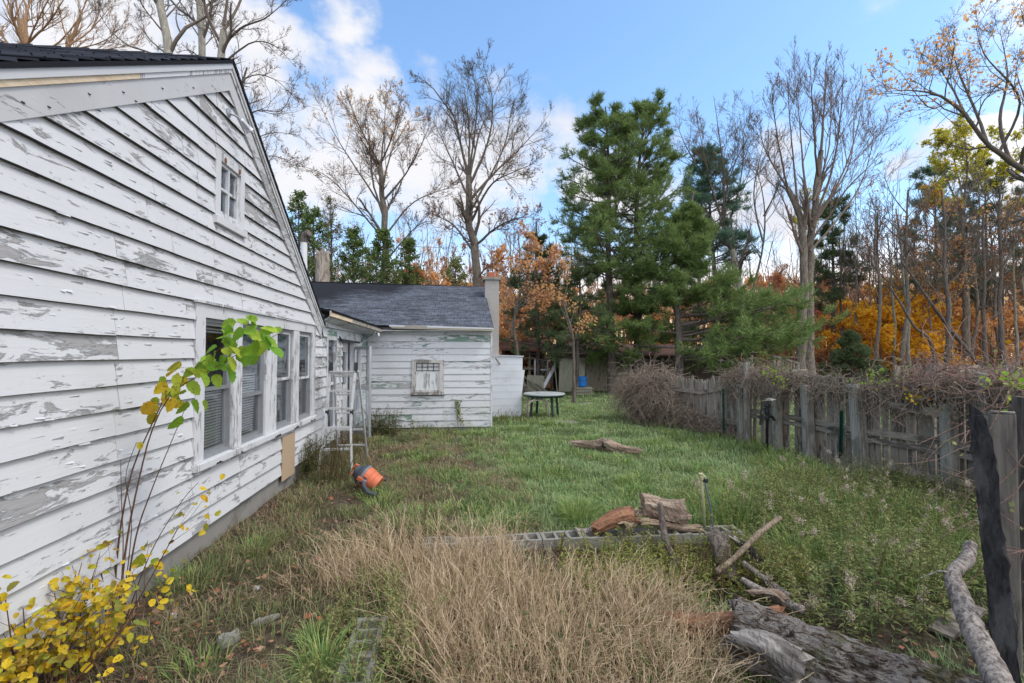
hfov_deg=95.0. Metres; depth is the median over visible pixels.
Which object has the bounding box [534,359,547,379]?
window
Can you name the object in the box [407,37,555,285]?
oak tree
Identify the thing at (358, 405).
entry window
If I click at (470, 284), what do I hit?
young beech
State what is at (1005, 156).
oak tree
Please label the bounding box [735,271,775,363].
woodland tree
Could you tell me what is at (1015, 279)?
woodland tree
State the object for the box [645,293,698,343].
young beech
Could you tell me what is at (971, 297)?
pine tree
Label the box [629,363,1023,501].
board fence
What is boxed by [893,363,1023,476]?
wooden fence
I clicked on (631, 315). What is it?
young beech
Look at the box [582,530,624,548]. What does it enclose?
cinder block
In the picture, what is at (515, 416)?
weed clump
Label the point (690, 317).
young beech
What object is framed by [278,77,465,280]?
maple tree
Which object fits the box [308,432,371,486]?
weed clump
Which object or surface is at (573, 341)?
maple tree
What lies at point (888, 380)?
creeper
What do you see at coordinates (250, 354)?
sapling
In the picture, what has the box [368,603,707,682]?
weed patch
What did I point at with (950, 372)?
fence vines
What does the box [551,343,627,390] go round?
planked shed
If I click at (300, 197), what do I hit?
cedar tree
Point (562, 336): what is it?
maple tree
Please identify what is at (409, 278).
cedar tree
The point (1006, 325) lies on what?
young beech
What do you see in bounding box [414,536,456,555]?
cinder block
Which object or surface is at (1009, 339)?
young beech
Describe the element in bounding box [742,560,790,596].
dead branch
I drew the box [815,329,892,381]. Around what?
spruce tree
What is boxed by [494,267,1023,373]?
autumn thicket
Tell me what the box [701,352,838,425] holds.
fence vines
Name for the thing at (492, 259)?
woodland tree
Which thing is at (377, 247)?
cedar tree
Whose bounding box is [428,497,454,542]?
dock stalk
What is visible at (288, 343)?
window
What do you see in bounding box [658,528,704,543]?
cinder block
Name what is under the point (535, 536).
cinder block
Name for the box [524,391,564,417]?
patio table
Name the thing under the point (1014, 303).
woodland tree
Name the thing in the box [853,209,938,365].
woodland tree
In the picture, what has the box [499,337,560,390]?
open shed
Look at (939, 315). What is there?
leaning trunk
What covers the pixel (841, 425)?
metal stake
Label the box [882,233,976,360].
woodland tree
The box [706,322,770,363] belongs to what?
young beech
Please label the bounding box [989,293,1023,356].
young beech
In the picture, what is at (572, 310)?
young beech
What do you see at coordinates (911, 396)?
creeper
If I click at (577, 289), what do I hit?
young beech
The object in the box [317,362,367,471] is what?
stepladder
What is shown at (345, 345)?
door
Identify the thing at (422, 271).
young beech
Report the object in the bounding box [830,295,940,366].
young beech
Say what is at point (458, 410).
creeper
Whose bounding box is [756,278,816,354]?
young beech
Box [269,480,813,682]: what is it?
dry grass
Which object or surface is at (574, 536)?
cinder block
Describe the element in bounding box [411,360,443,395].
wing window
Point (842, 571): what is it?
weed patch
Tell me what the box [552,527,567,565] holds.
dock stalk
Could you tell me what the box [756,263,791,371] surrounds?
woodland tree
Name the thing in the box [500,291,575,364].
young beech
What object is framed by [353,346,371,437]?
screen door
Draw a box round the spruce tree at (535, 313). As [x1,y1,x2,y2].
[499,221,585,375]
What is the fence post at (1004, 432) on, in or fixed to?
on the ground at (242, 652)
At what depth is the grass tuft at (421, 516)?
5.22 m
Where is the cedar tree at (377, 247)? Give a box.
[356,227,402,283]
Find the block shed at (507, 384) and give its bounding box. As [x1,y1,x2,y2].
[492,355,523,416]
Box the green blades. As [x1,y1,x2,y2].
[319,537,767,682]
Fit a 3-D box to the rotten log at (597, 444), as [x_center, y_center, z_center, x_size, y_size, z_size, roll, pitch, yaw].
[1.509,1.983,8.988,0.876,0.259,0.312,-11,-7,31]
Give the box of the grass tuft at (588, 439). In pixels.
[570,433,607,440]
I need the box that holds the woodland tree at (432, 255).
[390,233,446,284]
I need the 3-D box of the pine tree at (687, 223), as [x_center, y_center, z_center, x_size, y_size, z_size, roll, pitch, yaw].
[8.702,-2.106,20.995,9.820,9.261,7.336,0,-2,-6]
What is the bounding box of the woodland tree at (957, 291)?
[939,242,996,328]
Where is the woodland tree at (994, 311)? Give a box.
[948,206,1023,364]
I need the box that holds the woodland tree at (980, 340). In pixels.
[953,226,1019,364]
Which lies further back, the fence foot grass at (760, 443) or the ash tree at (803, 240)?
the ash tree at (803, 240)
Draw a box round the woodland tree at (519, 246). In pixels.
[498,216,539,369]
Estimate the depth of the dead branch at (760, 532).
3.91 m
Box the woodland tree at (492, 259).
[470,238,519,297]
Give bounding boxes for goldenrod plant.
[376,558,451,682]
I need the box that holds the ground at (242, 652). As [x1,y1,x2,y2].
[38,358,1023,682]
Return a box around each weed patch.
[291,556,422,682]
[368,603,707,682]
[556,509,819,613]
[657,445,987,641]
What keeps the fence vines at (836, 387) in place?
attached to the board fence at (862, 435)
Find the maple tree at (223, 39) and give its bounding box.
[181,0,316,179]
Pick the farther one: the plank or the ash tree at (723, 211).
the ash tree at (723, 211)
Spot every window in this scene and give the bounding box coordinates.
[204,318,231,459]
[212,147,247,237]
[241,324,263,443]
[276,329,291,429]
[299,332,310,419]
[325,335,337,434]
[355,343,360,413]
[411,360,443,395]
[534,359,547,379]
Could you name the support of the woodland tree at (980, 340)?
on the ground at (242, 652)
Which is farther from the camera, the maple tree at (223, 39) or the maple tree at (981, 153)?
the maple tree at (981, 153)
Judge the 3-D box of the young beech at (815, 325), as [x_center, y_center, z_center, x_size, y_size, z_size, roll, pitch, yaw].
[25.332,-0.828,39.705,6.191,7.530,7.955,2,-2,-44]
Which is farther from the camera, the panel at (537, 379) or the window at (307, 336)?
the panel at (537, 379)
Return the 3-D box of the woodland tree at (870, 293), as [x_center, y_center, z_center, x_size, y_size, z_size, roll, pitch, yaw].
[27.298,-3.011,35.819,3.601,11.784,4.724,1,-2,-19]
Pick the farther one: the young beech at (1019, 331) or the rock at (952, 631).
the young beech at (1019, 331)
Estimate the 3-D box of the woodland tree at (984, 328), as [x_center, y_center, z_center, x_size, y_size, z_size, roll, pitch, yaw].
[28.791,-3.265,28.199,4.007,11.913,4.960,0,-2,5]
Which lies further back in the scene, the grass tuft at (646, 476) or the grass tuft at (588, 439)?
the grass tuft at (588, 439)
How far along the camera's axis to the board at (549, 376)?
22.74 m
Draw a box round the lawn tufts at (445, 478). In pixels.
[354,405,729,536]
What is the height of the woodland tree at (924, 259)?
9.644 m
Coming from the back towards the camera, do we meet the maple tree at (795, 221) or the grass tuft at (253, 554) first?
the maple tree at (795, 221)
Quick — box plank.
[524,375,541,390]
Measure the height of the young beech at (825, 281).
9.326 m
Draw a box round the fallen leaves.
[47,401,989,682]
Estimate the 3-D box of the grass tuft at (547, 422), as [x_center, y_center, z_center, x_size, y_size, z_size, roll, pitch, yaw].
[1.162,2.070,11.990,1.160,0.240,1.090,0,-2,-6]
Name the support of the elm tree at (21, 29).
on the ground at (242, 652)
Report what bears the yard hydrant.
on the ground at (242, 652)
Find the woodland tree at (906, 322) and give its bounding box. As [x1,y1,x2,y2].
[849,160,961,365]
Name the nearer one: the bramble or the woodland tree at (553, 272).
the bramble
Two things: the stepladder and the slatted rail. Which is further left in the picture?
the stepladder
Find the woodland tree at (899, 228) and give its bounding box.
[857,175,939,364]
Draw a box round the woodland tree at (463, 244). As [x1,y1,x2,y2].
[425,242,472,285]
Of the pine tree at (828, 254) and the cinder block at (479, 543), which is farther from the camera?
the pine tree at (828, 254)
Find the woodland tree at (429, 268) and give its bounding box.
[422,260,445,284]
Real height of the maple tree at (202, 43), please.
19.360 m
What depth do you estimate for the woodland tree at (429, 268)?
47.83 m
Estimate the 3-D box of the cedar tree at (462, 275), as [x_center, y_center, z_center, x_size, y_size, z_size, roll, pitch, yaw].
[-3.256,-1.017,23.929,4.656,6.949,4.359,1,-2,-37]
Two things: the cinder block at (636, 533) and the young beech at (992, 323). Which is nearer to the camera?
the cinder block at (636, 533)
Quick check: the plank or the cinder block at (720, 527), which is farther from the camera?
the plank
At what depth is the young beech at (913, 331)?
32.21 m
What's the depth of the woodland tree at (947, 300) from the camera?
25.80 m
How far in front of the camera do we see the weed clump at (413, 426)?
11.21 m
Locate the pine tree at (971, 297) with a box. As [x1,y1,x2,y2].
[924,213,998,355]
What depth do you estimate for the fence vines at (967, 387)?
5.71 m
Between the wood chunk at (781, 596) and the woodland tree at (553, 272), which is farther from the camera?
the woodland tree at (553, 272)
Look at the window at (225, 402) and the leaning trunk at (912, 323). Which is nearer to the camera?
the window at (225, 402)
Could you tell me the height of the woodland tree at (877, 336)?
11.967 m
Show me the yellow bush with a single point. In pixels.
(25, 667)
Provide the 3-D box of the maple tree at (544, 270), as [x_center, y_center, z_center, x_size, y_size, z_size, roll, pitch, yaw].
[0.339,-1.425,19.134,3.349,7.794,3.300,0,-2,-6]
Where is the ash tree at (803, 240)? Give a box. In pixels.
[739,35,923,374]
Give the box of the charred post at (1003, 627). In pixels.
[968,402,1021,682]
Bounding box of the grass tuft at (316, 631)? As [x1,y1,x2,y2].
[287,614,332,648]
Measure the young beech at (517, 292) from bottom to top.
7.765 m
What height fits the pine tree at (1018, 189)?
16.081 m
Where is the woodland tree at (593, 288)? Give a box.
[574,255,620,346]
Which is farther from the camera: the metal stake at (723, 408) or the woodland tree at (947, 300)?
the woodland tree at (947, 300)
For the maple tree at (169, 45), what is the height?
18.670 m
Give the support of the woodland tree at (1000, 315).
on the ground at (242, 652)
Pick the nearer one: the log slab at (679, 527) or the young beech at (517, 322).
the log slab at (679, 527)
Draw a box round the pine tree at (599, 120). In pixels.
[539,89,667,393]
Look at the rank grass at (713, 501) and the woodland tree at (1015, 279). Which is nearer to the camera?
the rank grass at (713, 501)
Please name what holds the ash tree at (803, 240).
on the ground at (242, 652)
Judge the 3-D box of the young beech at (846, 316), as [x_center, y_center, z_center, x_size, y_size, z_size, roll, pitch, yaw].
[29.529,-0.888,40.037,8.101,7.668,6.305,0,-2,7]
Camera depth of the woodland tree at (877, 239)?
33.09 m
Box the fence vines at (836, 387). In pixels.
[778,357,943,434]
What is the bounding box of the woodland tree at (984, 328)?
[938,184,1023,366]
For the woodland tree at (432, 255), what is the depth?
39.78 m
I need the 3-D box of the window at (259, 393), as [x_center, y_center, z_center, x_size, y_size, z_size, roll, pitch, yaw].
[-2.868,0.444,5.101,0.090,1.250,0.594,0,-2,-6]
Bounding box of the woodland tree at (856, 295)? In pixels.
[836,235,893,379]
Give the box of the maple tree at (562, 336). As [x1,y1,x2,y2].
[541,251,623,395]
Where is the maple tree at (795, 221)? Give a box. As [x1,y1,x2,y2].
[783,186,848,285]
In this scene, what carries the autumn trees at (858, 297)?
on the ground at (242, 652)
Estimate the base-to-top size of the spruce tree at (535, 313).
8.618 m
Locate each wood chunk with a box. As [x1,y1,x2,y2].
[574,527,592,532]
[746,588,790,603]
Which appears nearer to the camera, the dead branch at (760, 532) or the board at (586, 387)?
the dead branch at (760, 532)
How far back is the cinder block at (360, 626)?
2.97 m
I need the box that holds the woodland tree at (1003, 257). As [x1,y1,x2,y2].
[979,204,1023,300]
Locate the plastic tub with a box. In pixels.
[578,376,587,386]
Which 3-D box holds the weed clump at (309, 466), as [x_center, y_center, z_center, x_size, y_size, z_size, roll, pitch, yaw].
[-2.813,1.638,6.972,0.658,0.682,1.186,0,-2,2]
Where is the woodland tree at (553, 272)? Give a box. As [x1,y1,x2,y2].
[516,244,567,376]
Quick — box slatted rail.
[772,355,799,372]
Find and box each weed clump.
[296,430,342,481]
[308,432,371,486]
[329,419,391,456]
[355,404,414,437]
[365,422,456,431]
[492,408,554,422]
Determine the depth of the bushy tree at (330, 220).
27.10 m
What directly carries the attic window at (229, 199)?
in the house
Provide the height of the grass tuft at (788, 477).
0.420 m
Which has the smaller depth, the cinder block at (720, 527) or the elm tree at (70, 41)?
the cinder block at (720, 527)
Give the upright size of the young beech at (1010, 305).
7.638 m
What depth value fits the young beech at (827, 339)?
39.50 m
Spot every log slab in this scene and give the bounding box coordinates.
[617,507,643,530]
[637,518,705,531]
[724,529,753,560]
[737,540,773,574]
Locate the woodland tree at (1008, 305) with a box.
[977,245,1021,363]
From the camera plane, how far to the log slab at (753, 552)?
4.00 m
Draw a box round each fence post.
[988,411,1023,681]
[1011,396,1023,651]
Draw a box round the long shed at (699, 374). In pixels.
[617,344,728,387]
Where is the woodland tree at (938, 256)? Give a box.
[907,217,978,364]
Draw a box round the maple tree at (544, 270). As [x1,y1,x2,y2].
[482,217,564,355]
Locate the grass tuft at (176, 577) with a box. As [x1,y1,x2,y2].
[153,555,226,596]
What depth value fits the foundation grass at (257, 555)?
3.69 m
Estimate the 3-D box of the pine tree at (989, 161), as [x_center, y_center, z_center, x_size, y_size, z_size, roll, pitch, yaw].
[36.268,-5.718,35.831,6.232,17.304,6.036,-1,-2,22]
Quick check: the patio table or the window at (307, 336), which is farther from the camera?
the patio table
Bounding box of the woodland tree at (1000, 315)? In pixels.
[939,166,1023,364]
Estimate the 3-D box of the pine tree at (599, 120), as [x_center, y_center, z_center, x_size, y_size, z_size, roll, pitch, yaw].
[4.542,-4.499,22.321,6.106,14.125,6.096,1,-2,-30]
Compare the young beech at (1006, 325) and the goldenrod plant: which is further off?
the young beech at (1006, 325)
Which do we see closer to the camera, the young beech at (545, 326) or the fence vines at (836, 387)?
the fence vines at (836, 387)
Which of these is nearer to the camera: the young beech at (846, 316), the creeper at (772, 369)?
the creeper at (772, 369)
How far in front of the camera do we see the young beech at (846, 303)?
35.59 m
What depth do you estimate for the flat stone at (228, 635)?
2.94 m
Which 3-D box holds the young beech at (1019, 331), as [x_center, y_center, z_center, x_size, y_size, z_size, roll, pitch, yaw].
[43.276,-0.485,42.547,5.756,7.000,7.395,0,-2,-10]
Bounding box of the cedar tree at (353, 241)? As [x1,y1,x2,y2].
[330,226,374,282]
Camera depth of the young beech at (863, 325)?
31.66 m
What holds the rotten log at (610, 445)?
on the ground at (242, 652)
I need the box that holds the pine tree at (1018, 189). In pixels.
[1003,186,1023,306]
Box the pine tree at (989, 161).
[940,156,1023,358]
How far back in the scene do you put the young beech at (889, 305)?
38.36 m
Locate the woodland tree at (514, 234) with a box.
[479,209,537,333]
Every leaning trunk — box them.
[889,286,936,363]
[901,255,983,367]
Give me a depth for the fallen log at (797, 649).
2.55 m
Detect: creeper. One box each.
[454,399,463,427]
[760,365,788,387]
[846,368,884,390]
[875,358,912,402]
[894,385,950,415]
[977,360,1023,410]
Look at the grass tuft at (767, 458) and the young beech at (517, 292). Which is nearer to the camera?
the grass tuft at (767, 458)
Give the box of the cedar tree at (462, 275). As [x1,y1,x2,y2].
[439,256,470,285]
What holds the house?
on the ground at (242, 652)
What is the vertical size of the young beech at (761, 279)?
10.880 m
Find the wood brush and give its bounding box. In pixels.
[524,353,1021,382]
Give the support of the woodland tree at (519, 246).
on the ground at (242, 652)
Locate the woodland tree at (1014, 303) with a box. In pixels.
[969,192,1023,365]
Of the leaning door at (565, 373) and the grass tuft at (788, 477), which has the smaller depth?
the grass tuft at (788, 477)
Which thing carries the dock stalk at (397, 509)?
on the ground at (242, 652)
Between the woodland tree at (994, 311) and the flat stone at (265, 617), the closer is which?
the flat stone at (265, 617)
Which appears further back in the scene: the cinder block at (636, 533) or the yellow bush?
the cinder block at (636, 533)
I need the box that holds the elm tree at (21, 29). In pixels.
[0,0,99,44]
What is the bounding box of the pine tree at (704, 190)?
[678,139,763,352]
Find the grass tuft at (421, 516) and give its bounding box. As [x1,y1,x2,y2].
[398,501,447,521]
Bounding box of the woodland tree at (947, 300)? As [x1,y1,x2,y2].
[881,157,1011,364]
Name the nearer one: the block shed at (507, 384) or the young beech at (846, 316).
the block shed at (507, 384)
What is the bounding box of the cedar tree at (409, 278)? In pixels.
[390,236,429,284]
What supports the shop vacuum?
on the ground at (242, 652)
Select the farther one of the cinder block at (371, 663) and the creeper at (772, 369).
the creeper at (772, 369)
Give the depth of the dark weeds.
3.84 m
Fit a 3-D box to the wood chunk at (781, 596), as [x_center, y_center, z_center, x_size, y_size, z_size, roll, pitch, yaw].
[1.870,1.845,3.437,0.290,0.080,0.101,-1,-2,36]
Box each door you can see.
[342,343,347,425]
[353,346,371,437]
[559,358,584,391]
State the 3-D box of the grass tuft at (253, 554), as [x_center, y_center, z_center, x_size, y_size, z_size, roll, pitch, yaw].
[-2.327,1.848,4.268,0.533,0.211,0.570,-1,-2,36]
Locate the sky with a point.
(570, 50)
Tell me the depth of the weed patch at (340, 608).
2.92 m
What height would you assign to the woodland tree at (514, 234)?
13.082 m
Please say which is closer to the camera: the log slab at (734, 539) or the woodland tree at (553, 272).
the log slab at (734, 539)
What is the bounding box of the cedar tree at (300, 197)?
[285,189,321,274]
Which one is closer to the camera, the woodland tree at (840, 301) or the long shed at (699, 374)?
the long shed at (699, 374)
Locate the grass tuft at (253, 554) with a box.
[228,528,283,559]
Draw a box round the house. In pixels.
[0,42,500,682]
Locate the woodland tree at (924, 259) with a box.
[918,222,985,355]
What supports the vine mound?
on the ground at (242, 652)
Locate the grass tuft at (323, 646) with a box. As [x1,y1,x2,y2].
[253,613,376,682]
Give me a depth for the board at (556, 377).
22.36 m
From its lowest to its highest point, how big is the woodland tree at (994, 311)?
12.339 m
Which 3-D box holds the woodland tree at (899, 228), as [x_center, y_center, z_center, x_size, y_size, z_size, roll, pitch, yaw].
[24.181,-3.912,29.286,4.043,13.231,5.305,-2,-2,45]
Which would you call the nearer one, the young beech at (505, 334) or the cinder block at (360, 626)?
the cinder block at (360, 626)
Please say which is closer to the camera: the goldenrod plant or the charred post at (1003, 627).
the charred post at (1003, 627)
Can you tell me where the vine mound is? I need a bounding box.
[596,352,759,441]
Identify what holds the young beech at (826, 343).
on the ground at (242, 652)
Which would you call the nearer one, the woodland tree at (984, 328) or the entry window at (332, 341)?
the entry window at (332, 341)
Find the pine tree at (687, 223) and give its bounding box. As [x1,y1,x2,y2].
[601,191,849,378]
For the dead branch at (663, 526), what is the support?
on the ground at (242, 652)
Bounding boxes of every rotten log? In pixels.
[569,437,606,450]
[590,506,640,536]
[603,438,643,455]
[639,493,691,524]
[664,605,787,639]
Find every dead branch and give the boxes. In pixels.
[657,503,689,576]
[714,516,781,574]
[740,577,804,614]
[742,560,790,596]
[920,540,1014,682]
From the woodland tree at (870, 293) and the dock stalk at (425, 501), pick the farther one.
the woodland tree at (870, 293)
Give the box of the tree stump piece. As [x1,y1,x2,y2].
[705,526,743,585]
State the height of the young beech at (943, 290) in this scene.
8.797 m
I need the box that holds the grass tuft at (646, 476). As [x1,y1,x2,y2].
[614,471,657,486]
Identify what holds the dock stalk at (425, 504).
on the ground at (242, 652)
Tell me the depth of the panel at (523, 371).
16.50 m
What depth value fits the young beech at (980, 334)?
33.43 m
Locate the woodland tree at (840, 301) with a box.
[814,218,868,371]
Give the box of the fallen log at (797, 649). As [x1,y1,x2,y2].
[720,593,982,682]
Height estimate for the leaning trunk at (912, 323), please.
5.591 m
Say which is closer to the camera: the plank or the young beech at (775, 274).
the plank
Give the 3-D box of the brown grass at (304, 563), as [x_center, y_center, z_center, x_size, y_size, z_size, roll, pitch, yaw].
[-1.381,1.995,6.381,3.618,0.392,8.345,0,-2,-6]
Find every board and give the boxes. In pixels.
[544,365,556,388]
[554,362,557,391]
[571,386,592,388]
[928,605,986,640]
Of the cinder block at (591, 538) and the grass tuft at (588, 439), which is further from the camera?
the grass tuft at (588, 439)
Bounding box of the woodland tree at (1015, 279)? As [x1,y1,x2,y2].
[987,237,1023,315]
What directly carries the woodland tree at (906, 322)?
on the ground at (242, 652)
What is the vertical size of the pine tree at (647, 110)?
14.853 m
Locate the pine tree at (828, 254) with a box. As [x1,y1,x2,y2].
[813,192,872,371]
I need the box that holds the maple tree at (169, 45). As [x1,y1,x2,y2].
[87,0,232,53]
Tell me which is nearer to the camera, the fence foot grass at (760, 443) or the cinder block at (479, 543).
the cinder block at (479, 543)
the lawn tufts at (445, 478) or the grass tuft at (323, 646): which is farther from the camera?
the lawn tufts at (445, 478)
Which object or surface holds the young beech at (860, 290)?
on the ground at (242, 652)
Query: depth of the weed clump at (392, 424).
10.26 m
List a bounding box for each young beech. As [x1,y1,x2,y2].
[394,262,438,284]
[413,268,461,285]
[463,281,500,354]
[482,268,572,355]
[482,271,540,337]
[499,294,551,374]
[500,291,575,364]
[507,291,589,377]
[530,287,599,348]
[542,283,603,347]
[555,298,623,344]
[596,283,664,343]
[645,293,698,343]
[651,298,725,345]
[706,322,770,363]
[740,292,827,362]
[744,272,797,355]
[746,279,797,370]
[755,270,853,367]
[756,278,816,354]
[767,289,830,359]
[778,307,837,366]
[795,300,865,363]
[814,287,894,356]
[815,273,866,373]
[815,296,891,376]
[815,314,861,372]
[821,303,899,376]
[823,285,871,312]
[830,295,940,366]
[846,287,924,364]
[859,273,972,359]
[862,290,960,365]
[871,298,982,366]
[882,270,980,367]
[885,291,997,362]
[940,305,1013,363]
[957,306,1023,364]
[972,303,1023,363]
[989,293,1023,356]
[1004,289,1023,353]
[1005,298,1023,343]
[1005,326,1023,363]
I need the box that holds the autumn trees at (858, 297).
[292,142,1023,375]
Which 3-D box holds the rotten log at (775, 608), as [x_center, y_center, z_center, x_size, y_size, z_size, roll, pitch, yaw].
[1.415,1.851,3.089,0.808,0.237,0.228,-11,-4,13]
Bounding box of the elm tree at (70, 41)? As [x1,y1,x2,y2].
[2,0,149,50]
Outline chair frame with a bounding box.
[526,398,549,418]
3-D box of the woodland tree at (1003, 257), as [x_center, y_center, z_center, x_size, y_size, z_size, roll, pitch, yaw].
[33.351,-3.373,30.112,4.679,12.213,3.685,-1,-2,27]
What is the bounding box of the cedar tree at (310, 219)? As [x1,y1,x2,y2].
[297,205,344,281]
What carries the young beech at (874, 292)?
on the ground at (242, 652)
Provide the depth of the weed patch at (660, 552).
4.00 m
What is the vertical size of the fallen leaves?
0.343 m
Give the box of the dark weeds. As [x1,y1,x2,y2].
[666,522,798,604]
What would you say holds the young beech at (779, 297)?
on the ground at (242, 652)
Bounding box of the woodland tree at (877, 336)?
[843,195,920,377]
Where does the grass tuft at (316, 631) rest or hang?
on the ground at (242, 652)
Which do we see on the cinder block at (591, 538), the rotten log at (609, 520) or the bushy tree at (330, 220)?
the rotten log at (609, 520)
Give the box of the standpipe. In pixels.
[698,473,712,530]
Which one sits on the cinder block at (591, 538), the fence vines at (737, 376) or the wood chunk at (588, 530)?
the wood chunk at (588, 530)
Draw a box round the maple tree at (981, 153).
[916,113,1023,365]
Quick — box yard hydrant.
[759,403,775,448]
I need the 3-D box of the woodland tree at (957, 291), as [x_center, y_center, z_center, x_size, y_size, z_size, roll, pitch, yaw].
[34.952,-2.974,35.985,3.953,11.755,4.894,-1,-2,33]
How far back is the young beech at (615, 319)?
39.32 m
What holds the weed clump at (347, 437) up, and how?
on the ground at (242, 652)
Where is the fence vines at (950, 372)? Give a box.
[853,293,1023,431]
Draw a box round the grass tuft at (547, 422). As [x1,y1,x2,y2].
[539,418,573,427]
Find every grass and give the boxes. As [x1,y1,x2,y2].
[39,431,590,682]
[62,431,392,682]
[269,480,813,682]
[649,420,880,482]
[663,465,985,603]
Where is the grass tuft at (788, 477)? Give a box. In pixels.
[751,456,857,494]
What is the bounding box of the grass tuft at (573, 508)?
[541,492,617,522]
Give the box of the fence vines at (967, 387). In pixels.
[870,335,1023,450]
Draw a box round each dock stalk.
[378,471,419,545]
[408,463,435,543]
[416,465,429,537]
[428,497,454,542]
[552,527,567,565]
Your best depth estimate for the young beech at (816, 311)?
33.78 m
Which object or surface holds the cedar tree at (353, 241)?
on the ground at (242, 652)
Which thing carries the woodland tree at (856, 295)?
on the ground at (242, 652)
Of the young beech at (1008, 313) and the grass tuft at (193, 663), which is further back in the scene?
the young beech at (1008, 313)
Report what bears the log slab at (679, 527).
on the cinder block at (680, 536)
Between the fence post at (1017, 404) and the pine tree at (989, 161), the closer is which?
the fence post at (1017, 404)
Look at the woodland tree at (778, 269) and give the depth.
50.38 m
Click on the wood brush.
(831, 362)
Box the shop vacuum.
[350,463,386,497]
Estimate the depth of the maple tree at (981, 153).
29.91 m
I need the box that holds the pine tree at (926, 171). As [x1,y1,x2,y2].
[882,163,991,354]
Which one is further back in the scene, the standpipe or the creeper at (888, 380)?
the creeper at (888, 380)
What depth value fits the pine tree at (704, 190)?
27.24 m
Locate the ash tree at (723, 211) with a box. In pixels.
[670,89,803,369]
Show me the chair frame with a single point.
(539, 399)
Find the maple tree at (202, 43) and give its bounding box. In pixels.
[164,0,256,55]
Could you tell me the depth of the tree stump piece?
4.08 m
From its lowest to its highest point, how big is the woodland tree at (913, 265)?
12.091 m
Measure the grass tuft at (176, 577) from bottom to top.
0.236 m
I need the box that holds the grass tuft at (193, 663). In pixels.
[142,632,249,682]
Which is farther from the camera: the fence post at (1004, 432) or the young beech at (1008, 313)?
the young beech at (1008, 313)
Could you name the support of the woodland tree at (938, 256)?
on the ground at (242, 652)
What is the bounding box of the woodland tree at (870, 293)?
[837,222,914,344]
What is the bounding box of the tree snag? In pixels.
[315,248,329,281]
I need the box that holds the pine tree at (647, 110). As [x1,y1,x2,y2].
[567,85,714,372]
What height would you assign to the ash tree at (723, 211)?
17.958 m
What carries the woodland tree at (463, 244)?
on the ground at (242, 652)
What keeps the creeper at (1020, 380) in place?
attached to the bramble
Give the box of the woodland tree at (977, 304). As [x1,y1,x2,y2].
[947,207,1007,365]
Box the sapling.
[101,315,283,629]
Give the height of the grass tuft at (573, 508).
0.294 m
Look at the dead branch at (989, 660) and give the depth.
2.19 m
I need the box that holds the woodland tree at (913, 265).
[881,217,957,365]
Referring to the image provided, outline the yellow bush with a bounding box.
[0,474,224,682]
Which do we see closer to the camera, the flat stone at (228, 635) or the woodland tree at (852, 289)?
the flat stone at (228, 635)
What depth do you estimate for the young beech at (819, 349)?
34.70 m
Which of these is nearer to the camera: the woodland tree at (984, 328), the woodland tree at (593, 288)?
the woodland tree at (984, 328)
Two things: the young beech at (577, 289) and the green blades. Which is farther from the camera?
the young beech at (577, 289)
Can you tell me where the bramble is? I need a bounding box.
[900,333,1023,601]
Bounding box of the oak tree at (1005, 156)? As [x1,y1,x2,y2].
[853,0,1023,226]
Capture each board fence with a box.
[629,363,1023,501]
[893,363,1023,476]
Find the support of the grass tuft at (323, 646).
on the ground at (242, 652)
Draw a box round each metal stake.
[722,388,724,437]
[839,410,843,457]
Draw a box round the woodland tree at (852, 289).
[821,268,874,305]
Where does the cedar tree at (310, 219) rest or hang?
on the ground at (242, 652)
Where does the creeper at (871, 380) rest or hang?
attached to the board fence at (862, 435)
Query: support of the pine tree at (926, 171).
on the ground at (242, 652)
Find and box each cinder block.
[333,653,376,682]
[345,617,386,653]
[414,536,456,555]
[458,536,496,556]
[501,532,542,552]
[540,530,583,550]
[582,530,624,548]
[621,528,663,547]
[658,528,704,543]
[702,525,743,543]
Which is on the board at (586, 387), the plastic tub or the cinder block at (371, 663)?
the plastic tub
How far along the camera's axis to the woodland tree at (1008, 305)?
38.00 m
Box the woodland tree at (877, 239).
[847,189,914,374]
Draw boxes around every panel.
[522,370,524,388]
[527,375,543,391]
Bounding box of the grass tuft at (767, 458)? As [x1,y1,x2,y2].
[738,450,809,469]
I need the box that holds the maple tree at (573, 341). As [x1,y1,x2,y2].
[542,257,597,402]
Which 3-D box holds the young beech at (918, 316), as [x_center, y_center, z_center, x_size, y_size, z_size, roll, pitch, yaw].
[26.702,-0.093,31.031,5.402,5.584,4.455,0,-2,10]
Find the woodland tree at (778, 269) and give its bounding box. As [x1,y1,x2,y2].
[765,255,798,282]
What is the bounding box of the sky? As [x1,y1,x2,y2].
[0,0,1023,355]
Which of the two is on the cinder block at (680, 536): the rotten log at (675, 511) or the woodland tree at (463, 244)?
the rotten log at (675, 511)
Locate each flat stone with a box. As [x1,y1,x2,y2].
[216,628,240,648]
[251,613,279,625]
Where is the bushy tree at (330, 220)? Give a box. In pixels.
[311,194,356,281]

